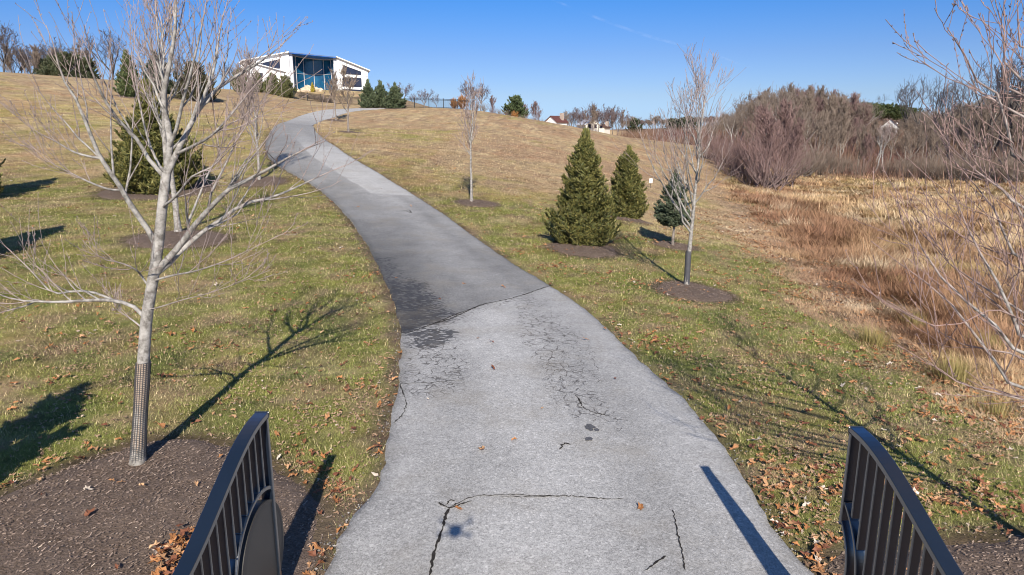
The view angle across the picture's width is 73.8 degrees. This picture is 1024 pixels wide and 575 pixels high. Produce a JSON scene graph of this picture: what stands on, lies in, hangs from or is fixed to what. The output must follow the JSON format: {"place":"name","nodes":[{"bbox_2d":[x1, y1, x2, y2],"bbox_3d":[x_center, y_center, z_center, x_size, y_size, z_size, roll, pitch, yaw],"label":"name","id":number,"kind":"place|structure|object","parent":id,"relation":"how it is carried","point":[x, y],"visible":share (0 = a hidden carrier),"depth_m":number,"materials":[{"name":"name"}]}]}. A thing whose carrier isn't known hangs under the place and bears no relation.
{"place":"outdoors","nodes":[
{"label":"outdoors","id":0,"kind":"place"},
{"bbox_2d":[0,72,1023,574],"bbox_3d":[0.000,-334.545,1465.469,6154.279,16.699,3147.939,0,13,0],"label":"ground","id":1,"kind":"structure","parent":0,"point":[418,116],"depth_m":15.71,"materials":[{"name":"green plant"}]},
{"bbox_2d":[0,20,19,71],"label":"bare tree","id":2,"kind":"object","parent":1,"relation":"on","point":[2,41],"visible":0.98,"depth_m":106.17,"materials":[{"name":"plant"}]},
{"bbox_2d":[1,42,35,72],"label":"bare tree","id":3,"kind":"object","parent":1,"relation":"on","point":[20,58],"visible":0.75,"depth_m":121.98,"materials":[{"name":"plant"}]},
{"bbox_2d":[34,54,55,74],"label":"cedar tree","id":4,"kind":"object","parent":1,"relation":"on","point":[45,70],"visible":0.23,"depth_m":117.06,"materials":[{"name":"green plant"}]},
{"bbox_2d":[46,51,80,77],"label":"cedar tree","id":5,"kind":"object","parent":1,"relation":"on","point":[55,71],"visible":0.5,"depth_m":115.48,"materials":[{"name":"green plant"}]},
{"bbox_2d":[76,56,100,78],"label":"cedar tree","id":6,"kind":"object","parent":1,"relation":"on","point":[84,61],"visible":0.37,"depth_m":118.77,"materials":[{"name":"green plant"}]},
{"bbox_2d":[78,27,125,79],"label":"wide bare tree","id":7,"kind":"object","parent":1,"relation":"on","point":[106,55],"visible":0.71,"depth_m":105.82,"materials":[{"name":"plant"}]},
{"bbox_2d":[112,49,139,96],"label":"spruce tree","id":8,"kind":"object","parent":1,"relation":"on","point":[121,86],"visible":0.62,"depth_m":81.75,"materials":[{"name":"green plant"}]},
{"bbox_2d":[96,182,211,199],"bbox_3d":[-17.910,-4.745,34.389,6.203,0.784,6.590,0,13,0],"label":"mulch ring","id":9,"kind":"object","parent":1,"relation":"on","point":[108,194],"visible":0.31,"depth_m":33.10,"materials":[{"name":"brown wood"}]},
{"bbox_2d":[103,78,205,194],"bbox_3d":[-17.793,-7.404,33.711,4.673,5.772,4.517,-6,14,-24],"label":"spruce tree","id":10,"kind":"object","parent":1,"relation":"on","point":[145,178],"visible":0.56,"depth_m":32.85,"materials":[{"name":"green plant"}]},
{"bbox_2d":[140,51,173,93],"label":"spruce tree","id":11,"kind":"object","parent":1,"relation":"on","point":[169,86],"visible":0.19,"depth_m":90.34,"materials":[{"name":"green plant"}]},
{"bbox_2d":[0,439,319,574],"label":"mulch bed","id":12,"kind":"object","parent":1,"relation":"on","point":[281,488],"visible":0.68,"depth_m":7.08,"materials":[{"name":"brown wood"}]},
{"bbox_2d":[0,0,374,465],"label":"maple tree","id":13,"kind":"object","parent":12,"relation":"on","point":[158,266],"visible":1,"depth_m":7.39,"materials":[{"name":"grey plant"}]},
{"bbox_2d":[172,411,283,574],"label":"driveway gate","id":14,"kind":"structure","parent":12,"relation":"on","point":[238,529],"depth_m":5.01,"materials":[{"name":"black metal"}]},
{"bbox_2d":[105,0,215,231],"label":"young tree","id":15,"kind":"object","parent":1,"relation":"on","point":[173,193],"visible":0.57,"depth_m":21.98,"materials":[{"name":"grey plant"}]},
{"bbox_2d":[125,230,227,247],"bbox_3d":[-10.887,-1.434,22.315,3.850,0.563,3.967,0,13,0],"label":"mulch ring","id":16,"kind":"object","parent":1,"relation":"on","point":[173,242],"visible":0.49,"depth_m":21.88,"materials":[{"name":"brown soil"}]},
{"bbox_2d":[170,60,220,100],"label":"evergreen tree","id":17,"kind":"object","parent":1,"relation":"on","point":[195,96],"visible":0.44,"depth_m":87.08,"materials":[{"name":"green plant"}]},
{"bbox_2d":[213,41,279,179],"bbox_3d":[-13.701,-9.314,36.412,3.058,7.133,3.466,0,13,0],"label":"young tree","id":18,"kind":"object","parent":1,"relation":"on","point":[240,78],"visible":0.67,"depth_m":35.82,"materials":[{"name":"grey plant"}]},
{"bbox_2d":[235,177,285,185],"bbox_3d":[-13.560,-5.524,36.696,3.480,0.696,3.586,0,13,0],"label":"mulch ring","id":19,"kind":"object","parent":1,"relation":"on","point":[266,181],"visible":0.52,"depth_m":36.24,"materials":[{"name":"brown soil"}]},
{"bbox_2d":[263,73,277,94],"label":"evergreen shrub","id":20,"kind":"object","parent":1,"relation":"on","point":[273,91],"visible":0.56,"depth_m":123.99,"materials":[{"name":"green plant"}]},
{"bbox_2d":[275,75,297,97],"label":"evergreen shrub","id":21,"kind":"object","parent":1,"relation":"on","point":[287,84],"visible":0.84,"depth_m":121.60,"materials":[{"name":"green plant"}]},
{"bbox_2d":[239,51,369,90],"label":"modern house","id":22,"kind":"structure","parent":1,"relation":"on","point":[310,65],"depth_m":142.30,"materials":[{"name":"white paint"}]},
{"bbox_2d":[293,90,360,104],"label":"metal fence","id":23,"kind":"object","parent":1,"relation":"on","point":[302,93],"visible":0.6,"depth_m":121.52,"materials":[{"name":"black metal"}]},
{"bbox_2d":[324,67,339,119],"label":"young tree","id":24,"kind":"object","parent":1,"relation":"on","point":[335,82],"visible":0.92,"depth_m":86.41,"materials":[{"name":"brown plant"}]},
{"bbox_2d":[333,61,358,130],"bbox_3d":[-15.347,-17.714,63.534,2.465,6.350,2.038,0,13,0],"label":"young tree","id":25,"kind":"object","parent":1,"relation":"on","point":[343,73],"visible":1,"depth_m":63.26,"materials":[{"name":"brown plant"}]},
{"bbox_2d":[357,78,376,107],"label":"spruce tree","id":26,"kind":"object","parent":1,"relation":"on","point":[366,96],"visible":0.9,"depth_m":113.20,"materials":[{"name":"green plant"}]},
{"bbox_2d":[383,81,406,107],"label":"spruce tree","id":27,"kind":"object","parent":1,"relation":"on","point":[394,96],"visible":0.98,"depth_m":110.71,"materials":[{"name":"green plant"}]},
{"bbox_2d":[405,98,473,109],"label":"metal fence","id":28,"kind":"object","parent":1,"relation":"on","point":[444,100],"visible":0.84,"depth_m":113.49,"materials":[{"name":"black metal"}]},
{"bbox_2d":[452,71,484,201],"bbox_3d":[-2.248,-7.558,34.538,1.841,6.509,2.074,0,13,0],"label":"young tree","id":29,"kind":"object","parent":1,"relation":"on","point":[472,127],"visible":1,"depth_m":34.24,"materials":[{"name":"plant"}]},
{"bbox_2d":[458,200,496,206],"bbox_3d":[-1.746,-4.161,34.958,2.860,0.557,2.776,0,13,0],"label":"mulch ring","id":30,"kind":"object","parent":1,"relation":"on","point":[477,204],"visible":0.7,"depth_m":34.55,"materials":[{"name":"brown soil"}]},
{"bbox_2d":[0,152,1023,574],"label":"fallen leaves","id":31,"kind":"object","parent":1,"relation":"on","point":[180,542],"visible":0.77,"depth_m":10.44,"materials":[{"name":"brown plant"}]},
{"bbox_2d":[0,176,1023,574],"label":"mulch chips","id":32,"kind":"object","parent":1,"relation":"on","point":[982,560],"visible":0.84,"depth_m":7.31,"materials":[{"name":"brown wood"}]},
{"bbox_2d":[501,94,528,117],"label":"pine tree","id":33,"kind":"object","parent":1,"relation":"on","point":[516,104],"visible":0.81,"depth_m":144.23,"materials":[{"name":"green plant"}]},
{"bbox_2d":[545,113,568,124],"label":"house","id":34,"kind":"structure","parent":1,"relation":"on","point":[561,119],"depth_m":217.17,"materials":[{"name":"white paint"}]},
{"bbox_2d":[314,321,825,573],"bbox_3d":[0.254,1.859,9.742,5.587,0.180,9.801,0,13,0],"label":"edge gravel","id":35,"kind":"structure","parent":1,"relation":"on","point":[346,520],"depth_m":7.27,"materials":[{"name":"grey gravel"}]},
{"bbox_2d":[542,127,622,246],"bbox_3d":[2.635,-3.738,25.544,3.052,4.537,2.888,0,13,0],"label":"spruce tree","id":36,"kind":"object","parent":1,"relation":"on","point":[585,203],"visible":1,"depth_m":25.07,"materials":[{"name":"green plant"}]},
{"bbox_2d":[552,242,616,257],"bbox_3d":[2.628,-1.275,25.057,3.138,0.553,4.118,0,13,0],"label":"mulch ring","id":37,"kind":"object","parent":1,"relation":"on","point":[594,253],"visible":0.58,"depth_m":24.39,"materials":[{"name":"brown soil"}]},
{"bbox_2d":[610,144,649,218],"bbox_3d":[5.837,-5.302,34.509,2.186,3.869,2.398,-4,14,-19],"label":"spruce tree","id":38,"kind":"object","parent":1,"relation":"on","point":[629,197],"visible":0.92,"depth_m":34.10,"materials":[{"name":"green plant"}]},
{"bbox_2d":[653,168,694,244],"bbox_3d":[6.394,-3.175,26.878,1.601,3.147,1.566,0,13,0],"label":"spruce tree","id":39,"kind":"object","parent":1,"relation":"on","point":[668,214],"visible":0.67,"depth_m":26.68,"materials":[{"name":"green plant"}]},
{"bbox_2d":[610,40,743,284],"bbox_3d":[4.673,-3.377,19.101,3.483,6.951,3.420,0,13,0],"label":"young tree","id":40,"kind":"object","parent":1,"relation":"on","point":[690,225],"visible":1,"depth_m":18.93,"materials":[{"name":"grey plant"}]},
{"bbox_2d":[656,282,731,301],"bbox_3d":[5.140,0.287,19.391,2.926,0.581,3.177,0,13,0],"label":"mulch ring","id":41,"kind":"object","parent":1,"relation":"on","point":[677,293],"visible":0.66,"depth_m":19.05,"materials":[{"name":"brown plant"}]},
{"bbox_2d":[688,127,745,161],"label":"red twig bush","id":42,"kind":"object","parent":1,"relation":"on","point":[708,155],"visible":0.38,"depth_m":97.46,"materials":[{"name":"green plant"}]},
{"bbox_2d":[704,129,750,167],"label":"red twig bush","id":43,"kind":"object","parent":1,"relation":"on","point":[714,159],"visible":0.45,"depth_m":93.31,"materials":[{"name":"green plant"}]},
{"bbox_2d":[708,145,755,176],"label":"red twig bush","id":44,"kind":"object","parent":1,"relation":"on","point":[731,165],"visible":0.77,"depth_m":86.48,"materials":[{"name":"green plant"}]},
{"bbox_2d":[711,127,761,172],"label":"red twig bush","id":45,"kind":"object","parent":1,"relation":"on","point":[726,148],"visible":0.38,"depth_m":90.15,"materials":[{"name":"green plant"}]},
{"bbox_2d":[726,153,777,185],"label":"red twig bush","id":46,"kind":"object","parent":1,"relation":"on","point":[750,180],"visible":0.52,"depth_m":79.72,"materials":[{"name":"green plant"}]},
{"bbox_2d":[719,133,786,175],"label":"red twig bush","id":47,"kind":"object","parent":1,"relation":"on","point":[745,157],"visible":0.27,"depth_m":88.19,"materials":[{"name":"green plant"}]},
{"bbox_2d":[744,104,768,143],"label":"bare tree","id":48,"kind":"object","parent":1,"relation":"on","point":[755,119],"visible":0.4,"depth_m":105.78,"materials":[{"name":"red plant"}]},
{"bbox_2d":[741,89,780,146],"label":"bare tree","id":49,"kind":"object","parent":1,"relation":"on","point":[749,111],"visible":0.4,"depth_m":129.33,"materials":[{"name":"brown plant"}]},
{"bbox_2d":[738,102,788,180],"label":"red twig tree","id":50,"kind":"object","parent":1,"relation":"on","point":[767,127],"visible":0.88,"depth_m":78.97,"materials":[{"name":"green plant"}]},
{"bbox_2d":[750,83,796,143],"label":"bare tree","id":51,"kind":"object","parent":1,"relation":"on","point":[786,95],"visible":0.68,"depth_m":122.77,"materials":[{"name":"brown plant"}]},
{"bbox_2d":[729,128,819,190],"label":"red twig bush","id":52,"kind":"object","parent":1,"relation":"on","point":[764,183],"visible":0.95,"depth_m":76.86,"materials":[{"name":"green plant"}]},
{"bbox_2d":[734,135,822,186],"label":"red twig bush","id":53,"kind":"object","parent":1,"relation":"on","point":[791,177],"visible":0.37,"depth_m":82.20,"materials":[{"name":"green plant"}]},
{"bbox_2d":[769,98,802,160],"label":"bare tree","id":54,"kind":"object","parent":1,"relation":"on","point":[787,113],"visible":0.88,"depth_m":104.61,"materials":[{"name":"red plant"}]},
{"bbox_2d":[772,81,809,128],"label":"bare tree","id":55,"kind":"object","parent":1,"relation":"on","point":[791,87],"visible":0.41,"depth_m":128.58,"materials":[{"name":"brown plant"}]},
{"bbox_2d":[779,117,810,183],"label":"red twig tree","id":56,"kind":"object","parent":1,"relation":"on","point":[796,133],"visible":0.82,"depth_m":82.94,"materials":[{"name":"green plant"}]},
{"bbox_2d":[774,140,825,176],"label":"brown bush","id":57,"kind":"object","parent":1,"relation":"on","point":[814,163],"visible":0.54,"depth_m":92.30,"materials":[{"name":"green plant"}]},
{"bbox_2d":[797,93,817,145],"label":"bare tree","id":58,"kind":"object","parent":1,"relation":"on","point":[807,103],"visible":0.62,"depth_m":127.08,"materials":[{"name":"brown plant"}]},
{"bbox_2d":[808,96,828,148],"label":"bare tree","id":59,"kind":"object","parent":1,"relation":"on","point":[818,100],"visible":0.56,"depth_m":128.77,"materials":[{"name":"red plant"}]},
{"bbox_2d":[616,117,1023,183],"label":"undergrowth","id":60,"kind":"object","parent":1,"relation":"on","point":[846,152],"visible":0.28,"depth_m":118.99,"materials":[{"name":"brown plant"}]},
{"bbox_2d":[797,135,842,169],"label":"brown bush","id":61,"kind":"object","parent":1,"relation":"on","point":[827,153],"visible":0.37,"depth_m":96.17,"materials":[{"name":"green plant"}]},
{"bbox_2d":[799,107,844,152],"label":"bare tree","id":62,"kind":"object","parent":1,"relation":"on","point":[821,132],"visible":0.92,"depth_m":98.15,"materials":[{"name":"brown plant"}]},
{"bbox_2d":[808,145,842,175],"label":"brown bush","id":63,"kind":"object","parent":1,"relation":"on","point":[822,166],"visible":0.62,"depth_m":94.81,"materials":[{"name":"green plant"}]},
{"bbox_2d":[815,92,839,147],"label":"bare tree","id":64,"kind":"object","parent":1,"relation":"on","point":[831,103],"visible":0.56,"depth_m":127.55,"materials":[{"name":"brown plant"}]},
{"bbox_2d":[819,148,858,173],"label":"brown bush","id":65,"kind":"object","parent":1,"relation":"on","point":[835,169],"visible":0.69,"depth_m":96.14,"materials":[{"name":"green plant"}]},
{"bbox_2d":[831,94,850,148],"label":"bare tree","id":66,"kind":"object","parent":1,"relation":"on","point":[840,100],"visible":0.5,"depth_m":124.38,"materials":[{"name":"brown plant"}]},
{"bbox_2d":[831,103,852,161],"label":"bare tree","id":67,"kind":"object","parent":1,"relation":"on","point":[843,132],"visible":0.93,"depth_m":106.10,"materials":[{"name":"brown plant"}]},
{"bbox_2d":[846,117,861,156],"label":"bare tree","id":68,"kind":"object","parent":1,"relation":"on","point":[853,137],"visible":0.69,"depth_m":117.25,"materials":[{"name":"red plant"}]},
{"bbox_2d":[837,92,871,147],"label":"bare tree","id":69,"kind":"object","parent":1,"relation":"on","point":[854,107],"visible":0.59,"depth_m":126.62,"materials":[{"name":"red plant"}]},
{"bbox_2d":[697,157,1023,446],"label":"meadow grass","id":70,"kind":"structure","parent":1,"relation":"on","point":[807,211],"depth_m":30.09,"materials":[{"name":"beige plant"}]},
{"bbox_2d":[845,98,875,154],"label":"bare tree","id":71,"kind":"object","parent":1,"relation":"on","point":[858,110],"visible":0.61,"depth_m":124.52,"materials":[{"name":"brown plant"}]},
{"bbox_2d":[853,124,873,166],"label":"bare tree","id":72,"kind":"object","parent":1,"relation":"on","point":[863,132],"visible":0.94,"depth_m":96.66,"materials":[{"name":"brown plant"}]},
{"bbox_2d":[852,101,874,139],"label":"bare tree","id":73,"kind":"object","parent":1,"relation":"on","point":[866,115],"visible":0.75,"depth_m":124.46,"materials":[{"name":"red plant"}]},
{"bbox_2d":[854,132,876,167],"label":"bare tree","id":74,"kind":"object","parent":1,"relation":"on","point":[869,136],"visible":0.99,"depth_m":96.08,"materials":[{"name":"red plant"}]},
{"bbox_2d":[861,118,883,160],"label":"bare tree","id":75,"kind":"object","parent":1,"relation":"on","point":[874,125],"visible":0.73,"depth_m":112.55,"materials":[{"name":"brown plant"}]},
{"bbox_2d":[874,121,896,174],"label":"pale tree","id":76,"kind":"object","parent":1,"relation":"on","point":[883,136],"visible":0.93,"depth_m":94.75,"materials":[{"name":"grey plant"}]},
{"bbox_2d":[880,120,909,161],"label":"bare tree","id":77,"kind":"object","parent":1,"relation":"on","point":[899,128],"visible":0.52,"depth_m":109.90,"materials":[{"name":"brown plant"}]},
{"bbox_2d":[886,104,908,119],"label":"pine tree","id":78,"kind":"object","parent":1,"relation":"on","point":[895,113],"visible":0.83,"depth_m":205.04,"materials":[{"name":"green plant"}]},
{"bbox_2d":[838,426,963,574],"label":"driveway gate","id":79,"kind":"structure","parent":1,"relation":"on","point":[871,466],"depth_m":4.80,"materials":[{"name":"black metal"}]},
{"bbox_2d":[882,131,930,161],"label":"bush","id":80,"kind":"object","parent":1,"relation":"on","point":[906,144],"visible":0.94,"depth_m":97.94,"materials":[{"name":"brown plant"}]},
{"bbox_2d":[894,75,925,143],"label":"tall bare tree","id":81,"kind":"object","parent":1,"relation":"on","point":[905,117],"visible":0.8,"depth_m":135.26,"materials":[{"name":"plant"}]},
{"bbox_2d":[892,153,930,177],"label":"brown bush","id":82,"kind":"object","parent":1,"relation":"on","point":[907,168],"visible":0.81,"depth_m":91.36,"materials":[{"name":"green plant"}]},
{"bbox_2d":[897,74,941,150],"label":"tall bare tree","id":83,"kind":"object","parent":1,"relation":"on","point":[904,91],"visible":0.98,"depth_m":124.11,"materials":[{"name":"plant"}]},
{"bbox_2d":[827,535,1023,574],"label":"mulch bed","id":84,"kind":"object","parent":1,"relation":"on","point":[990,563],"visible":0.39,"depth_m":6.62,"materials":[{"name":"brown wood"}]},
{"bbox_2d":[912,115,941,153],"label":"bare tree","id":85,"kind":"object","parent":1,"relation":"on","point":[923,127],"visible":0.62,"depth_m":114.69,"materials":[{"name":"brown plant"}]},
{"bbox_2d":[845,0,1023,418],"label":"maple tree","id":86,"kind":"object","parent":1,"relation":"on","point":[1020,159],"visible":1,"depth_m":5.02,"materials":[{"name":"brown plant"}]},
{"bbox_2d":[917,121,952,162],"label":"bare tree","id":87,"kind":"object","parent":1,"relation":"on","point":[931,137],"visible":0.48,"depth_m":104.03,"materials":[{"name":"brown plant"}]},
{"bbox_2d":[918,149,963,179],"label":"brown bush","id":88,"kind":"object","parent":1,"relation":"on","point":[938,168],"visible":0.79,"depth_m":86.28,"materials":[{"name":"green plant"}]},
{"bbox_2d":[921,71,964,148],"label":"tall bare tree","id":89,"kind":"object","parent":1,"relation":"on","point":[936,81],"visible":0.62,"depth_m":127.10,"materials":[{"name":"plant"}]},
{"bbox_2d":[932,120,956,163],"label":"bare tree","id":90,"kind":"object","parent":1,"relation":"on","point":[939,143],"visible":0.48,"depth_m":97.45,"materials":[{"name":"brown plant"}]},
{"bbox_2d":[926,73,974,156],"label":"tall bare tree","id":91,"kind":"object","parent":1,"relation":"on","point":[941,104],"visible":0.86,"depth_m":114.26,"materials":[{"name":"plant"}]},
{"bbox_2d":[948,152,993,180],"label":"brown bush","id":92,"kind":"object","parent":1,"relation":"on","point":[965,167],"visible":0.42,"depth_m":83.45,"materials":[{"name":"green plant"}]},
{"bbox_2d":[943,63,999,150],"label":"tall bare tree","id":93,"kind":"object","parent":1,"relation":"on","point":[960,110],"visible":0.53,"depth_m":121.54,"materials":[{"name":"brown plant"}]},
{"bbox_2d":[964,109,998,157],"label":"bare tree","id":94,"kind":"object","parent":1,"relation":"on","point":[979,121],"visible":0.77,"depth_m":96.28,"materials":[{"name":"brown plant"}]},
{"bbox_2d":[960,46,1021,154],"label":"tall bare tree","id":95,"kind":"object","parent":1,"relation":"on","point":[987,89],"visible":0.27,"depth_m":106.85,"materials":[{"name":"plant"}]},
{"bbox_2d":[967,147,1014,181],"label":"brown bush","id":96,"kind":"object","parent":1,"relation":"on","point":[982,164],"visible":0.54,"depth_m":80.88,"materials":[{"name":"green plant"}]},
{"bbox_2d":[981,147,1023,182],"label":"brown bush","id":97,"kind":"object","parent":1,"relation":"on","point":[1006,176],"visible":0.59,"depth_m":79.02,"materials":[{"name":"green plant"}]},
{"bbox_2d":[987,39,1023,156],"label":"tall bare tree","id":98,"kind":"object","parent":1,"relation":"on","point":[1008,102],"visible":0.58,"depth_m":100.23,"materials":[{"name":"brown plant"}]},
{"bbox_2d":[998,103,1017,150],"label":"bare tree","id":99,"kind":"object","parent":1,"relation":"on","point":[1003,132],"visible":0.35,"depth_m":101.73,"materials":[{"name":"brown plant"}]},
{"bbox_2d":[993,147,1023,182],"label":"brown bush","id":100,"kind":"object","parent":1,"relation":"on","point":[1011,170],"visible":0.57,"depth_m":78.38,"materials":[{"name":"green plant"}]},
{"bbox_2d":[1003,109,1023,155],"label":"bare tree","id":101,"kind":"object","parent":1,"relation":"on","point":[1019,132],"visible":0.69,"depth_m":99.47,"materials":[{"name":"brown plant"}]},
{"bbox_2d":[0,0,1023,129],"label":"sky","id":102,"kind":"structure","parent":0,"point":[562,56],"materials":[{"name":"blue"}]},
{"bbox_2d":[265,108,813,574],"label":"driveway","id":103,"kind":"structure","parent":0,"point":[655,448],"depth_m":8.95,"materials":[{"name":"grey asphalt"}]},
{"bbox_2d":[395,210,684,574],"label":"driveway crack","id":104,"kind":"object","parent":103,"relation":"on","point":[439,538],"visible":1,"depth_m":7.49,"materials":[{"name":"black asphalt"}]},
{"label":"mulch ring","id":105,"kind":"structure","parent":0,"visible":0},
{"bbox_2d":[370,80,388,107],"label":"spruce tree","id":106,"kind":"object","parent":105,"relation":"on","point":[380,93],"visible":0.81,"depth_m":112.85,"materials":[{"name":"green plant"}]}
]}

